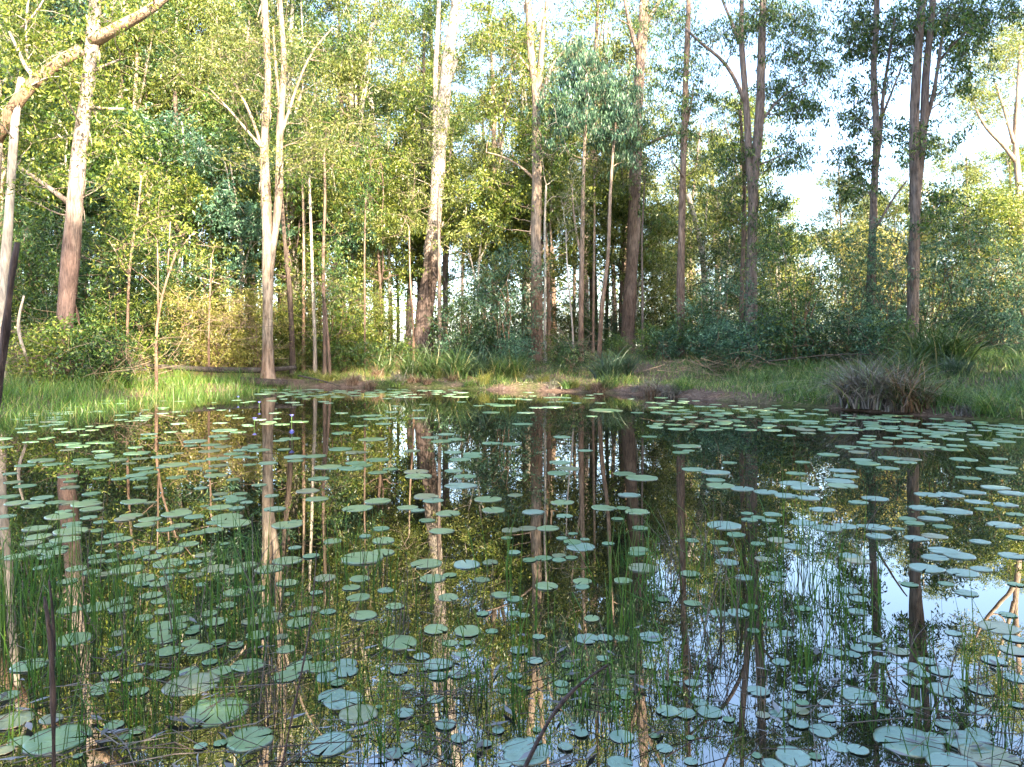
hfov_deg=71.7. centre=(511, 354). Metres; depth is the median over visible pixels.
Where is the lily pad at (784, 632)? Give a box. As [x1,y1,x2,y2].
[777,630,794,636]
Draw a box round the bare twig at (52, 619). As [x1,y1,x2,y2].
[48,580,55,656]
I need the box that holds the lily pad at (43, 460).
[28,458,55,462]
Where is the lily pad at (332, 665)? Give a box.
[307,661,334,672]
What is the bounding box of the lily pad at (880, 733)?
[873,726,945,757]
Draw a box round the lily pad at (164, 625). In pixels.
[147,621,175,630]
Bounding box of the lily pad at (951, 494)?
[936,492,964,497]
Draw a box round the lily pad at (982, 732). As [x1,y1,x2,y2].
[965,727,991,739]
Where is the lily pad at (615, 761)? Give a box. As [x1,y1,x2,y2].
[607,755,632,766]
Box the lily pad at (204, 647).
[184,643,212,653]
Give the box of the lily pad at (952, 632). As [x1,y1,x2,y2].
[945,630,961,635]
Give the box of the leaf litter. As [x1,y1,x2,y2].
[2,353,1020,418]
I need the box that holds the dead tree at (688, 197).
[686,192,707,308]
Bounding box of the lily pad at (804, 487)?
[790,485,818,489]
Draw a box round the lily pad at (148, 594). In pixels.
[140,591,162,598]
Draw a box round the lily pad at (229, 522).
[218,519,250,526]
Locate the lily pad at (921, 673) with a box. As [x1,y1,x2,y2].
[914,670,929,676]
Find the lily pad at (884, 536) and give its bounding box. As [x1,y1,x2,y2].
[866,533,891,538]
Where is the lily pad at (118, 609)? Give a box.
[107,604,131,612]
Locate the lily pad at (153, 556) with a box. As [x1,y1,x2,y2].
[143,554,161,559]
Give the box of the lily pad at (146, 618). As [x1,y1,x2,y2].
[134,614,152,620]
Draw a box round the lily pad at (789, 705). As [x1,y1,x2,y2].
[780,701,796,708]
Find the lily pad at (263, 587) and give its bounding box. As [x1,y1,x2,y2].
[250,585,264,590]
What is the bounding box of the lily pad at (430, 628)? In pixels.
[424,624,447,633]
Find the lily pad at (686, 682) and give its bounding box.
[684,679,700,685]
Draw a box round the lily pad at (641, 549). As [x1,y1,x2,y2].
[630,547,648,551]
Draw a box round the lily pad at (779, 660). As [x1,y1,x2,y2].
[772,658,788,665]
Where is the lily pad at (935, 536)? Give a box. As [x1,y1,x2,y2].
[921,533,947,538]
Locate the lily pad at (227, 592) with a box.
[223,588,245,595]
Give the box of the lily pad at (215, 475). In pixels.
[204,473,226,476]
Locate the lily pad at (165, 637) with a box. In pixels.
[153,634,177,643]
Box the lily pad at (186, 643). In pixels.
[181,639,199,646]
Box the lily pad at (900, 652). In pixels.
[888,647,909,654]
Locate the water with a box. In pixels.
[0,387,1023,766]
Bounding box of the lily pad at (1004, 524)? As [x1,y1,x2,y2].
[986,521,1020,528]
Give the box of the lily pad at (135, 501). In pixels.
[120,499,146,503]
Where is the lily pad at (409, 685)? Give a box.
[400,684,413,689]
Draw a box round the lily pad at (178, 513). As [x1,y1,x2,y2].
[161,509,191,516]
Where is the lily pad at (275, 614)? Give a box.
[257,612,282,620]
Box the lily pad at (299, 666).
[286,660,311,672]
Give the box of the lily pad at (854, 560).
[845,557,870,563]
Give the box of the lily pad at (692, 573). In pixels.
[681,570,699,576]
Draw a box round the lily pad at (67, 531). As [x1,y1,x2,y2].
[53,527,88,534]
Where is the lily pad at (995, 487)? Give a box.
[980,485,1010,489]
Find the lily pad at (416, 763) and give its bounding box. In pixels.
[412,758,428,766]
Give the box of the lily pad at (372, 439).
[358,437,385,440]
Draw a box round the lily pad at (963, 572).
[945,568,979,577]
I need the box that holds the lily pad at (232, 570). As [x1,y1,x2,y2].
[224,567,246,573]
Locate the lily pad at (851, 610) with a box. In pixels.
[848,608,867,614]
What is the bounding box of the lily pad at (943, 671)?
[928,666,953,675]
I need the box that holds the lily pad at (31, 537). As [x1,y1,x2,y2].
[26,533,51,539]
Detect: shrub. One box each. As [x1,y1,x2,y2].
[0,195,117,328]
[0,202,47,319]
[0,216,62,291]
[5,312,96,385]
[8,275,54,359]
[9,275,51,342]
[9,286,88,364]
[10,237,120,335]
[10,282,84,355]
[11,241,134,340]
[14,238,176,365]
[14,275,138,362]
[26,211,152,357]
[29,307,161,386]
[31,214,174,346]
[46,293,145,370]
[51,190,213,360]
[65,331,149,386]
[74,285,185,375]
[90,286,210,371]
[93,217,212,358]
[124,270,219,362]
[130,284,226,372]
[131,269,231,350]
[133,273,210,364]
[135,258,234,349]
[143,275,221,351]
[154,292,254,366]
[169,289,231,365]
[180,282,255,353]
[186,280,286,366]
[204,285,317,374]
[214,299,278,362]
[216,294,317,366]
[232,269,340,364]
[254,282,349,361]
[255,300,322,367]
[259,290,341,331]
[273,279,384,371]
[274,348,312,375]
[289,337,322,371]
[293,272,395,367]
[300,264,381,351]
[316,292,404,365]
[317,297,398,360]
[318,341,360,373]
[339,285,425,361]
[340,292,417,365]
[347,335,389,370]
[382,336,421,366]
[400,273,480,350]
[412,289,498,370]
[424,281,516,361]
[434,255,508,342]
[434,325,486,368]
[444,234,557,362]
[448,268,546,357]
[455,321,510,365]
[457,225,556,343]
[479,285,556,350]
[489,327,544,366]
[500,279,588,347]
[530,306,588,349]
[539,326,589,362]
[540,336,587,374]
[542,248,618,341]
[546,337,587,364]
[551,293,603,344]
[563,301,616,351]
[572,246,659,347]
[576,308,618,351]
[587,310,648,350]
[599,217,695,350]
[602,330,633,358]
[610,288,672,348]
[628,319,681,360]
[637,290,675,347]
[644,260,711,338]
[644,308,676,348]
[647,281,714,343]
[648,325,689,359]
[659,261,711,321]
[659,283,738,356]
[662,230,762,336]
[665,268,771,357]
[677,318,729,358]
[686,316,746,364]
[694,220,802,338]
[694,277,738,331]
[697,317,761,366]
[699,345,739,375]
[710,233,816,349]
[716,242,795,313]
[721,207,857,366]
[724,298,774,343]
[730,306,800,367]
[732,299,792,349]
[757,280,834,350]
[760,309,825,363]
[764,307,848,364]
[768,259,819,327]
[780,291,839,347]
[791,208,923,352]
[791,211,903,344]
[807,307,880,362]
[810,245,894,350]
[822,304,910,363]
[824,215,956,346]
[827,260,950,345]
[833,220,950,318]
[845,225,946,316]
[849,230,1014,344]
[865,310,945,361]
[896,188,1023,341]
[920,212,1023,349]
[929,294,1019,352]
[930,248,1023,341]
[968,247,1023,339]
[969,300,1023,353]
[976,232,1023,332]
[988,267,1023,339]
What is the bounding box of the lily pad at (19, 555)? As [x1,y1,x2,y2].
[4,553,28,559]
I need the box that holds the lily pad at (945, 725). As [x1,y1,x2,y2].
[934,719,958,729]
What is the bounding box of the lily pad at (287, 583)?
[276,579,298,585]
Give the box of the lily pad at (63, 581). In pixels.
[58,578,77,583]
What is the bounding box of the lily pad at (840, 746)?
[828,740,848,752]
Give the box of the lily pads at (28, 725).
[0,611,1019,766]
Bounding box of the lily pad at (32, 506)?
[21,504,45,507]
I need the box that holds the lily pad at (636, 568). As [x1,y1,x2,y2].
[628,563,658,572]
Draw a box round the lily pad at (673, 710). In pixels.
[656,704,678,716]
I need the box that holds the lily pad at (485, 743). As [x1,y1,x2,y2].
[479,739,491,746]
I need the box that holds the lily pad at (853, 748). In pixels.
[846,744,868,754]
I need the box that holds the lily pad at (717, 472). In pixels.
[702,470,729,474]
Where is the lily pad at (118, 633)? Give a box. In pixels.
[112,630,125,635]
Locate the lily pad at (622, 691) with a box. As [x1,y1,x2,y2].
[615,687,629,694]
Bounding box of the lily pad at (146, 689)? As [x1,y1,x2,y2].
[129,687,148,695]
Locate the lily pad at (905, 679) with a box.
[902,676,921,684]
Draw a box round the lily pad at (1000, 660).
[981,655,1007,665]
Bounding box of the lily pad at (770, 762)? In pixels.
[761,758,783,766]
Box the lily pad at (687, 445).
[673,444,700,447]
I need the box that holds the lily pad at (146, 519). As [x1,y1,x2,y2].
[138,516,160,521]
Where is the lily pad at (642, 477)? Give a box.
[626,475,657,480]
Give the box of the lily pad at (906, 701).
[900,697,921,706]
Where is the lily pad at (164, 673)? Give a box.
[150,670,170,678]
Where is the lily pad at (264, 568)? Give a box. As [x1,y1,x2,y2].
[254,565,282,572]
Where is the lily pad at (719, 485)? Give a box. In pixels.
[706,483,734,488]
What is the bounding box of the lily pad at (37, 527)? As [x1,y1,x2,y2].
[21,525,51,530]
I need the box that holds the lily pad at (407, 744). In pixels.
[401,740,413,747]
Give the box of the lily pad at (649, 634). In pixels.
[640,631,663,641]
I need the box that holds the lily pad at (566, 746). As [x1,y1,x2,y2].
[558,742,572,749]
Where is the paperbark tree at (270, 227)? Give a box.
[141,0,392,387]
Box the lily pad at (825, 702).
[817,698,833,706]
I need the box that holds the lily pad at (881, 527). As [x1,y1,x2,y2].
[863,524,890,530]
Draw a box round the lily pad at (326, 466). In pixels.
[314,464,341,468]
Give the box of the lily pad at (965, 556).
[943,551,975,559]
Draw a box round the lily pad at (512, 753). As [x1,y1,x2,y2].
[502,736,549,765]
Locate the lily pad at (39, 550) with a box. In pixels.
[26,549,44,554]
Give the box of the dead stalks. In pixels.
[0,613,1023,766]
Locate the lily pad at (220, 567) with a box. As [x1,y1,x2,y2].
[201,564,228,571]
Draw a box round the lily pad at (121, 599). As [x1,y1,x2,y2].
[111,596,130,603]
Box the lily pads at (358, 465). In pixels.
[0,389,1023,758]
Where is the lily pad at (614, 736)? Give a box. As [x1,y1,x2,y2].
[609,730,632,742]
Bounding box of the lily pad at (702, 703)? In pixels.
[692,698,706,705]
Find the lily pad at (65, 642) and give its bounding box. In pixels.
[58,632,92,645]
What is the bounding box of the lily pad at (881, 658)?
[873,656,890,663]
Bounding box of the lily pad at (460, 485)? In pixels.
[444,483,477,487]
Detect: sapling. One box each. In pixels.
[79,145,194,380]
[127,203,214,391]
[184,223,248,378]
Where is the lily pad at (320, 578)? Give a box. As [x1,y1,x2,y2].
[315,574,335,581]
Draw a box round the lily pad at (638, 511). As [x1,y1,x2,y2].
[625,508,649,514]
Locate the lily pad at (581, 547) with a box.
[566,543,594,550]
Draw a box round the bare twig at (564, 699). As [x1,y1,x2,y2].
[523,664,607,766]
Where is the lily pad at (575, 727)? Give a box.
[567,723,581,729]
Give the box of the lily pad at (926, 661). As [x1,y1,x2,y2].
[917,657,935,664]
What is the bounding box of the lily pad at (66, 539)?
[49,536,80,542]
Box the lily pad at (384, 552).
[371,549,393,555]
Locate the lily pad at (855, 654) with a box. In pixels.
[846,651,860,657]
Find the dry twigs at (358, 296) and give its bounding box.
[6,153,1017,389]
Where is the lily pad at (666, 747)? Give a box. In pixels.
[656,743,672,752]
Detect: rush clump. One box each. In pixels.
[0,499,42,583]
[0,517,43,601]
[0,520,176,599]
[0,529,38,601]
[0,553,21,604]
[0,554,3,631]
[0,583,81,694]
[0,587,63,677]
[0,654,208,766]
[0,660,112,755]
[1,507,80,610]
[1,547,75,616]
[1,550,13,627]
[1,577,45,623]
[1,654,163,731]
[1,686,82,754]
[2,575,94,662]
[3,549,37,691]
[5,646,12,696]
[8,546,22,636]
[8,616,19,745]
[9,542,69,628]
[11,545,52,592]
[14,572,181,674]
[14,630,60,706]
[15,554,84,636]
[16,502,101,599]
[16,574,138,688]
[21,542,74,604]
[23,529,56,581]
[24,559,84,632]
[27,702,79,766]
[30,627,86,707]
[31,552,105,653]
[37,534,104,632]
[39,502,81,577]
[45,640,114,706]
[56,601,100,674]
[57,532,78,567]
[58,656,129,761]
[62,557,104,600]
[65,570,154,646]
[69,535,134,626]
[70,502,95,634]
[73,520,147,606]
[79,490,104,591]
[84,556,143,640]
[84,652,149,732]
[90,577,147,644]
[91,557,158,606]
[92,538,145,610]
[100,616,142,665]
[103,604,173,704]
[104,588,155,652]
[115,513,193,571]
[116,554,156,603]
[120,569,178,629]
[120,571,127,665]
[123,630,181,732]
[127,665,173,751]
[133,567,193,640]
[136,637,253,734]
[139,539,270,640]
[139,635,177,723]
[144,697,185,745]
[146,534,248,584]
[147,523,213,615]
[153,553,182,677]
[156,538,230,645]
[163,498,254,587]
[185,643,255,738]
[187,535,249,598]
[188,538,324,612]
[188,542,289,663]
[190,570,307,636]
[190,637,237,717]
[193,542,211,618]
[199,501,270,593]
[202,496,225,602]
[202,513,219,614]
[203,595,321,694]
[209,505,225,640]
[220,580,271,647]
[226,583,272,635]
[227,628,304,727]
[231,501,239,589]
[231,575,261,641]
[233,524,263,575]
[235,562,271,662]
[237,544,329,615]
[239,526,302,629]
[241,622,295,693]
[245,684,331,758]
[246,554,326,646]
[248,494,271,603]
[250,536,305,605]
[263,562,280,655]
[264,523,271,624]
[277,492,299,602]
[280,589,310,649]
[285,572,329,642]
[288,618,402,702]
[289,588,390,678]
[299,559,362,607]
[302,606,360,695]
[304,575,360,653]
[311,586,363,659]
[315,609,394,668]
[320,514,383,595]
[324,494,363,566]
[344,679,386,755]
[346,668,465,766]
[353,647,429,766]
[354,655,410,759]
[357,625,380,739]
[359,504,395,573]
[359,625,413,703]
[360,531,390,582]
[378,564,429,640]
[386,563,412,613]
[387,535,420,603]
[387,541,452,587]
[392,629,453,681]
[398,554,439,609]
[400,689,446,739]
[411,589,494,709]
[415,586,423,697]
[417,560,471,603]
[420,660,458,759]
[433,638,485,705]
[440,683,492,764]
[456,590,531,697]
[458,691,497,766]
[459,605,465,700]
[461,561,493,610]
[463,608,527,703]
[465,507,517,575]
[483,649,525,712]
[489,681,571,741]
[498,651,542,721]
[503,605,539,665]
[505,516,523,602]
[506,531,528,660]
[513,689,557,762]
[535,514,548,630]
[539,654,595,744]
[543,622,662,717]
[546,628,602,705]
[553,592,589,672]
[559,624,616,718]
[568,522,632,586]
[571,624,642,735]
[574,616,588,718]
[574,631,583,716]
[576,610,670,697]
[576,654,604,711]
[579,641,613,701]
[593,613,655,680]
[593,700,615,747]
[594,618,669,699]
[602,505,648,571]
[604,518,614,642]
[607,526,652,597]
[612,620,638,672]
[613,553,673,649]
[617,521,680,608]
[620,558,630,637]
[623,547,636,668]
[623,630,676,701]
[624,647,631,757]
[628,611,678,704]
[630,502,716,546]
[635,576,735,655]
[635,631,729,697]
[636,626,708,723]
[637,493,729,557]
[638,519,680,590]
[641,546,672,606]
[648,514,721,581]
[652,520,685,582]
[656,676,734,752]
[660,641,705,701]
[665,589,731,674]
[678,548,733,595]
[680,516,731,594]
[684,691,721,763]
[687,506,715,550]
[691,543,813,596]
[694,545,741,606]
[695,546,767,643]
[697,673,717,719]
[699,543,767,637]
[706,572,785,633]
[707,532,773,622]
[707,563,822,635]
[713,501,725,525]
[713,523,814,590]
[718,566,770,593]
[719,564,817,646]
[724,692,784,758]
[727,566,777,634]
[727,666,796,706]
[731,533,770,580]
[746,490,832,543]
[746,511,850,593]
[746,549,840,640]
[749,561,800,603]
[751,562,793,618]
[752,616,767,720]
[754,614,807,683]
[756,556,822,630]
[757,556,857,603]
[757,579,829,653]
[767,576,835,638]
[772,475,787,581]
[774,576,852,685]
[777,549,830,606]
[782,472,803,554]
[782,610,795,728]
[792,490,841,531]
[792,579,876,699]
[793,516,845,582]
[799,468,815,562]
[806,588,826,681]
[806,612,846,687]
[807,571,859,641]
[808,551,848,604]
[810,514,871,599]
[820,687,924,748]
[826,485,891,543]
[827,551,846,615]
[831,527,857,586]
[832,567,933,657]
[832,574,860,646]
[841,541,885,580]
[841,666,889,730]
[846,692,973,758]
[860,623,945,705]
[862,487,880,607]
[863,533,880,624]
[863,576,990,707]
[865,616,886,709]
[868,662,999,765]
[893,664,949,766]
[905,619,925,706]
[907,619,982,723]
[921,630,985,676]
[922,622,973,688]
[930,685,953,754]
[939,655,1023,737]
[950,673,1023,766]
[956,631,1023,702]
[962,570,975,691]
[972,599,1023,693]
[990,630,1023,723]
[993,680,1022,739]
[1001,664,1022,704]
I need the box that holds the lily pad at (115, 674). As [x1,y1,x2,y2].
[101,671,120,678]
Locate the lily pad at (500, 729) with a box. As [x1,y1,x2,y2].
[492,726,503,733]
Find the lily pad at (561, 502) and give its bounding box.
[550,500,573,504]
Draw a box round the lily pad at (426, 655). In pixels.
[414,652,429,659]
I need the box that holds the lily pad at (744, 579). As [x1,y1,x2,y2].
[736,574,752,580]
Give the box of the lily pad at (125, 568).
[110,564,144,573]
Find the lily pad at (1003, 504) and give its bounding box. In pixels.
[993,502,1018,506]
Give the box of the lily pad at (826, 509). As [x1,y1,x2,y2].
[809,507,835,511]
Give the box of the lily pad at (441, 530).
[429,528,454,533]
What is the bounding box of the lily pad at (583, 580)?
[573,578,591,583]
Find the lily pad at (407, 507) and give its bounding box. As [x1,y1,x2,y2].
[397,505,417,509]
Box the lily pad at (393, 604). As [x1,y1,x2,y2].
[386,603,403,608]
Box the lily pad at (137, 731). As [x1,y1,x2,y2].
[130,726,146,733]
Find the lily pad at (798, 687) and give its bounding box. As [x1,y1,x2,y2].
[793,684,806,690]
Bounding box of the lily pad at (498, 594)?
[491,591,509,597]
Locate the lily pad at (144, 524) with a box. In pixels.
[134,522,155,526]
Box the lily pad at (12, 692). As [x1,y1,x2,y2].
[0,690,19,700]
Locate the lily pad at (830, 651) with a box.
[825,648,843,655]
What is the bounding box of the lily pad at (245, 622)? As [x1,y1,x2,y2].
[241,617,264,624]
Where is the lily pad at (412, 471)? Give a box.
[403,469,427,473]
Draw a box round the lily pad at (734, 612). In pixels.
[728,608,748,617]
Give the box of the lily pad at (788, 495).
[774,493,798,497]
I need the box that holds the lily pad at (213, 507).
[207,505,232,509]
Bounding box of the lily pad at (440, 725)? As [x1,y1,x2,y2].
[435,719,455,729]
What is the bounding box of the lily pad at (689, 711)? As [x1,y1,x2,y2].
[676,707,694,718]
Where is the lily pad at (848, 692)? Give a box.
[840,687,876,703]
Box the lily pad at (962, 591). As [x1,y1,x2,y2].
[954,589,978,595]
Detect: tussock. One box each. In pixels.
[9,366,37,377]
[148,370,166,381]
[171,369,191,381]
[283,369,319,378]
[304,371,350,380]
[305,368,339,376]
[318,370,336,382]
[340,368,362,385]
[356,378,387,387]
[359,351,412,375]
[360,348,436,378]
[367,366,388,378]
[379,376,418,386]
[388,343,459,377]
[388,368,417,384]
[395,373,423,382]
[413,340,497,379]
[422,375,435,384]
[432,366,446,377]
[437,341,537,377]
[444,371,460,380]
[452,380,481,386]
[466,345,535,378]
[472,370,501,384]
[486,346,544,377]
[487,377,501,383]
[496,370,509,380]
[509,367,538,380]
[516,374,542,381]
[527,372,555,381]
[538,377,578,388]
[539,378,562,388]
[548,346,650,380]
[562,343,659,376]
[565,381,617,392]
[566,375,587,387]
[577,379,618,388]
[581,379,598,389]
[594,366,627,388]
[620,373,634,382]
[622,380,675,395]
[627,382,641,392]
[631,384,697,396]
[636,381,669,393]
[638,375,661,390]
[662,383,690,391]
[670,370,707,390]
[749,350,999,408]
[761,350,999,409]
[775,353,909,405]
[823,365,980,411]
[829,305,1020,371]
[831,331,968,380]
[833,309,1021,368]
[834,356,1007,412]
[836,392,952,412]
[922,376,974,406]
[929,349,1005,377]
[931,399,1014,416]
[949,383,1008,413]
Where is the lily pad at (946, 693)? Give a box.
[927,682,963,697]
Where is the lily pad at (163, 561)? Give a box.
[153,558,183,567]
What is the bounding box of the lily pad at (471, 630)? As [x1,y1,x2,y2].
[454,625,480,636]
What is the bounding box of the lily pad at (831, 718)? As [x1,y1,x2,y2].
[818,713,836,721]
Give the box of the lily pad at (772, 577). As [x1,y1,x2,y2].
[767,575,783,581]
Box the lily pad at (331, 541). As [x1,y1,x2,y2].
[323,538,341,543]
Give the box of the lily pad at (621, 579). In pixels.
[614,577,632,583]
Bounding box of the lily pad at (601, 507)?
[591,505,616,510]
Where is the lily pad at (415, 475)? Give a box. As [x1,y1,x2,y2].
[405,473,431,478]
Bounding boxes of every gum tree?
[0,0,118,379]
[0,0,178,380]
[128,37,232,285]
[158,166,210,277]
[318,0,484,353]
[326,78,410,343]
[442,0,612,360]
[517,30,658,361]
[574,0,715,353]
[617,0,732,358]
[676,0,849,352]
[701,83,772,329]
[811,0,931,350]
[849,0,1023,347]
[933,9,1023,340]
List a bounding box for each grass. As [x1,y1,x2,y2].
[0,351,301,425]
[4,353,399,391]
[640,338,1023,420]
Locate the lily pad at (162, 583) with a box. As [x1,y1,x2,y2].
[149,580,168,586]
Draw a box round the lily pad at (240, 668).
[231,658,265,671]
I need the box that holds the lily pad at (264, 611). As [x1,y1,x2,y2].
[258,607,274,613]
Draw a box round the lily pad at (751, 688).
[746,685,769,695]
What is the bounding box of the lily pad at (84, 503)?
[70,501,102,506]
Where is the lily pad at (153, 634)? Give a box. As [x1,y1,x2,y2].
[146,629,169,637]
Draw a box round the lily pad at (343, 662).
[334,658,356,667]
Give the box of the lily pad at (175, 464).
[159,462,188,466]
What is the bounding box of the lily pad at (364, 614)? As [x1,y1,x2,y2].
[349,610,376,619]
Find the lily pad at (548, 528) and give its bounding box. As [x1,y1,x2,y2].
[537,525,558,530]
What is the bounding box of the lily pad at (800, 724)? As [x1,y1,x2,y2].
[788,719,808,728]
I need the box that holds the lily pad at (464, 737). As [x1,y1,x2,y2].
[451,733,467,742]
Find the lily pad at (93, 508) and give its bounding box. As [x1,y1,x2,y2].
[80,506,102,510]
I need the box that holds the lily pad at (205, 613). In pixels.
[201,610,216,615]
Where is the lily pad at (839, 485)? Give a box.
[827,483,857,487]
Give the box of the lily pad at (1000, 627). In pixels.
[978,620,1019,634]
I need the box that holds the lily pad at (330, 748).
[309,731,351,756]
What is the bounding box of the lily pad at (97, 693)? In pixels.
[91,687,109,694]
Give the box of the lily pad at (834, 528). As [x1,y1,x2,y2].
[813,525,840,531]
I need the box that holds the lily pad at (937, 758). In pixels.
[925,751,977,766]
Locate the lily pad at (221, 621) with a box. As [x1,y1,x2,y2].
[205,617,227,625]
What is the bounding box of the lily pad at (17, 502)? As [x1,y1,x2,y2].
[4,500,29,504]
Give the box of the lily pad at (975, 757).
[958,742,1020,766]
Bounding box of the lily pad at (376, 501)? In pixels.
[364,498,390,503]
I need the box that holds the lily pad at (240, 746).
[226,726,273,751]
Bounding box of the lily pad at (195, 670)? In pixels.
[179,666,200,675]
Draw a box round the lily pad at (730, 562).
[715,558,738,564]
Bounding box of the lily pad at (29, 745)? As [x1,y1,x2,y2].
[23,723,91,755]
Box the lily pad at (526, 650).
[510,646,527,653]
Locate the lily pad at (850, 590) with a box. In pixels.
[838,587,857,593]
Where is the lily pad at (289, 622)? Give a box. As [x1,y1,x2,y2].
[286,617,312,627]
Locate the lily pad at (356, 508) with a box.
[342,504,371,511]
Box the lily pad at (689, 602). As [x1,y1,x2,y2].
[683,600,700,605]
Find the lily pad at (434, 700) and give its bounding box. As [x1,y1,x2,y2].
[427,695,442,702]
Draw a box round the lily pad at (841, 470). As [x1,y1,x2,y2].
[828,468,855,471]
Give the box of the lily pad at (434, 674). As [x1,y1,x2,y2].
[429,672,444,679]
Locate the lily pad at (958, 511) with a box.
[934,507,972,514]
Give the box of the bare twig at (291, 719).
[280,550,316,766]
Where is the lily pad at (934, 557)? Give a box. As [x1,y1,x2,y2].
[921,554,948,560]
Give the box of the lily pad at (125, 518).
[114,516,135,520]
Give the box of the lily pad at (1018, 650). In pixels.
[999,645,1023,654]
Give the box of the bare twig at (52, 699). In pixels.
[43,596,56,766]
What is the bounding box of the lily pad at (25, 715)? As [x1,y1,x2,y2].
[0,710,34,729]
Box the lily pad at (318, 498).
[305,496,328,500]
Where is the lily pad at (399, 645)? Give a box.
[382,635,416,649]
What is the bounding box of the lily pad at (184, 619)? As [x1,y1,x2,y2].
[171,615,191,622]
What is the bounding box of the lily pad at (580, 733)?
[574,728,587,736]
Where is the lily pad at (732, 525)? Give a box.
[707,521,740,529]
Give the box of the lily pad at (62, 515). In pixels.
[44,513,75,519]
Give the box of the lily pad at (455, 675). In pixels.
[448,670,466,677]
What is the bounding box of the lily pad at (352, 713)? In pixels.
[339,704,377,723]
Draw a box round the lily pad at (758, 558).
[754,556,772,561]
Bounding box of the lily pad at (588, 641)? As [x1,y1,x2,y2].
[574,633,598,643]
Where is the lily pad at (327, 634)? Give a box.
[312,631,329,639]
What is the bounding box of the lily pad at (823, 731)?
[809,724,836,737]
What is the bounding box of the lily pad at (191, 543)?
[179,541,198,546]
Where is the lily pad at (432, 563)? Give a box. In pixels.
[410,559,441,567]
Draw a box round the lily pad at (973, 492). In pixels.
[960,490,985,494]
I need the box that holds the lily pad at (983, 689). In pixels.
[968,685,994,694]
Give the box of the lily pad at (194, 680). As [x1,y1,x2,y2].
[161,672,219,695]
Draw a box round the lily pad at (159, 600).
[151,598,167,603]
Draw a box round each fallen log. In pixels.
[145,363,296,372]
[240,377,287,386]
[298,375,338,385]
[768,354,879,361]
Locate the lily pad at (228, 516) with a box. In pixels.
[211,513,242,520]
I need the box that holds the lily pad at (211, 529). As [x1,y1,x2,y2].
[201,527,223,532]
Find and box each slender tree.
[248,86,328,377]
[272,66,336,372]
[274,86,344,371]
[284,68,380,374]
[284,199,365,374]
[325,111,405,369]
[374,148,454,359]
[403,93,471,364]
[506,92,592,362]
[539,144,603,367]
[570,98,629,353]
[615,118,680,352]
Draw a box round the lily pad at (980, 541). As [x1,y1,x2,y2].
[969,539,990,543]
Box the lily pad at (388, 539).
[372,537,393,543]
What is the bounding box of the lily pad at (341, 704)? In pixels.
[324,690,362,709]
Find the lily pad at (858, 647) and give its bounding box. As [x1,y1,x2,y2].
[850,644,870,651]
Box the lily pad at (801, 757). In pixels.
[775,745,810,766]
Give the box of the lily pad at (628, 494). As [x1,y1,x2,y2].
[618,493,640,496]
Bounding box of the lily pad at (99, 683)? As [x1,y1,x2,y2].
[90,681,107,689]
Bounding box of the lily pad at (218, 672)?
[209,666,232,674]
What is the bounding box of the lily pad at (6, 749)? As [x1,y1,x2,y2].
[0,745,15,754]
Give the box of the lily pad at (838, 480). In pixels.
[824,478,853,483]
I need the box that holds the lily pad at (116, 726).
[104,720,124,729]
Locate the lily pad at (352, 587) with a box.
[342,584,360,589]
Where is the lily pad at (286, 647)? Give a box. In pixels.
[276,645,295,652]
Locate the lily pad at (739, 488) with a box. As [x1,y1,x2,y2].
[731,486,753,490]
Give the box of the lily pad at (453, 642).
[443,640,457,645]
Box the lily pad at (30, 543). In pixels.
[20,540,41,545]
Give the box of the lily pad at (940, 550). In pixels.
[927,547,959,553]
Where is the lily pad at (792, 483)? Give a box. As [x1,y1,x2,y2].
[779,481,806,484]
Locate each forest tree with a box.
[0,0,64,115]
[0,0,124,344]
[0,1,82,283]
[0,18,128,261]
[0,148,118,280]
[1,84,165,283]
[4,89,171,290]
[4,183,61,288]
[14,105,138,275]
[21,35,113,289]
[25,0,168,282]
[32,0,131,297]
[36,0,194,293]
[41,102,222,281]
[57,0,209,293]
[71,96,318,317]
[85,187,197,297]
[102,0,184,280]
[108,33,242,285]
[110,1,184,269]
[118,0,251,253]
[132,0,259,321]
[140,0,275,307]
[141,0,330,350]
[144,37,273,352]
[147,162,295,350]
[154,169,285,337]
[162,127,299,364]
[166,14,286,352]
[169,0,280,347]
[193,0,327,315]
[201,0,379,359]
[213,152,374,340]
[214,118,348,346]
[233,0,344,345]
[253,26,380,313]
[260,152,378,340]
[273,0,432,310]
[275,140,401,356]
[275,156,356,297]
[281,163,388,308]
[292,0,419,311]
[306,161,402,297]
[309,140,441,333]
[317,6,418,319]
[322,94,396,301]
[344,109,441,348]
[357,185,446,345]
[360,135,470,291]
[365,200,475,351]
[368,0,493,295]
[368,0,496,346]
[378,63,430,344]
[392,113,492,352]
[417,95,486,302]
[421,164,530,320]
[440,15,556,326]
[449,164,477,318]
[452,95,524,338]
[456,0,582,343]
[456,84,623,353]
[456,130,579,351]
[457,167,563,339]
[481,127,622,294]
[517,82,578,339]
[536,0,664,351]
[542,29,647,329]
[551,125,671,351]
[556,164,589,305]
[563,124,699,340]
[586,200,716,347]
[596,151,649,328]
[600,0,694,287]
[613,195,697,308]
[644,104,739,298]
[646,140,708,336]
[653,203,721,301]
[672,154,793,332]
[673,115,739,323]
[692,257,712,298]
[694,184,735,307]
[697,82,795,238]
[724,224,836,323]
[726,189,827,316]
[796,259,834,318]
[796,281,830,321]
[800,167,881,301]
[809,214,928,344]
[832,190,929,312]
[838,183,906,316]
[843,199,891,232]
[864,129,972,326]
[881,170,991,318]
[887,209,953,319]
[920,240,947,340]
[924,178,1023,335]
[926,149,1013,300]
[951,211,995,307]
[957,187,1023,340]
[964,139,1023,262]
[1004,139,1023,174]
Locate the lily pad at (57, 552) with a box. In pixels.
[41,549,66,554]
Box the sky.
[47,0,1023,345]
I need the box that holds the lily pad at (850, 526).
[833,523,858,528]

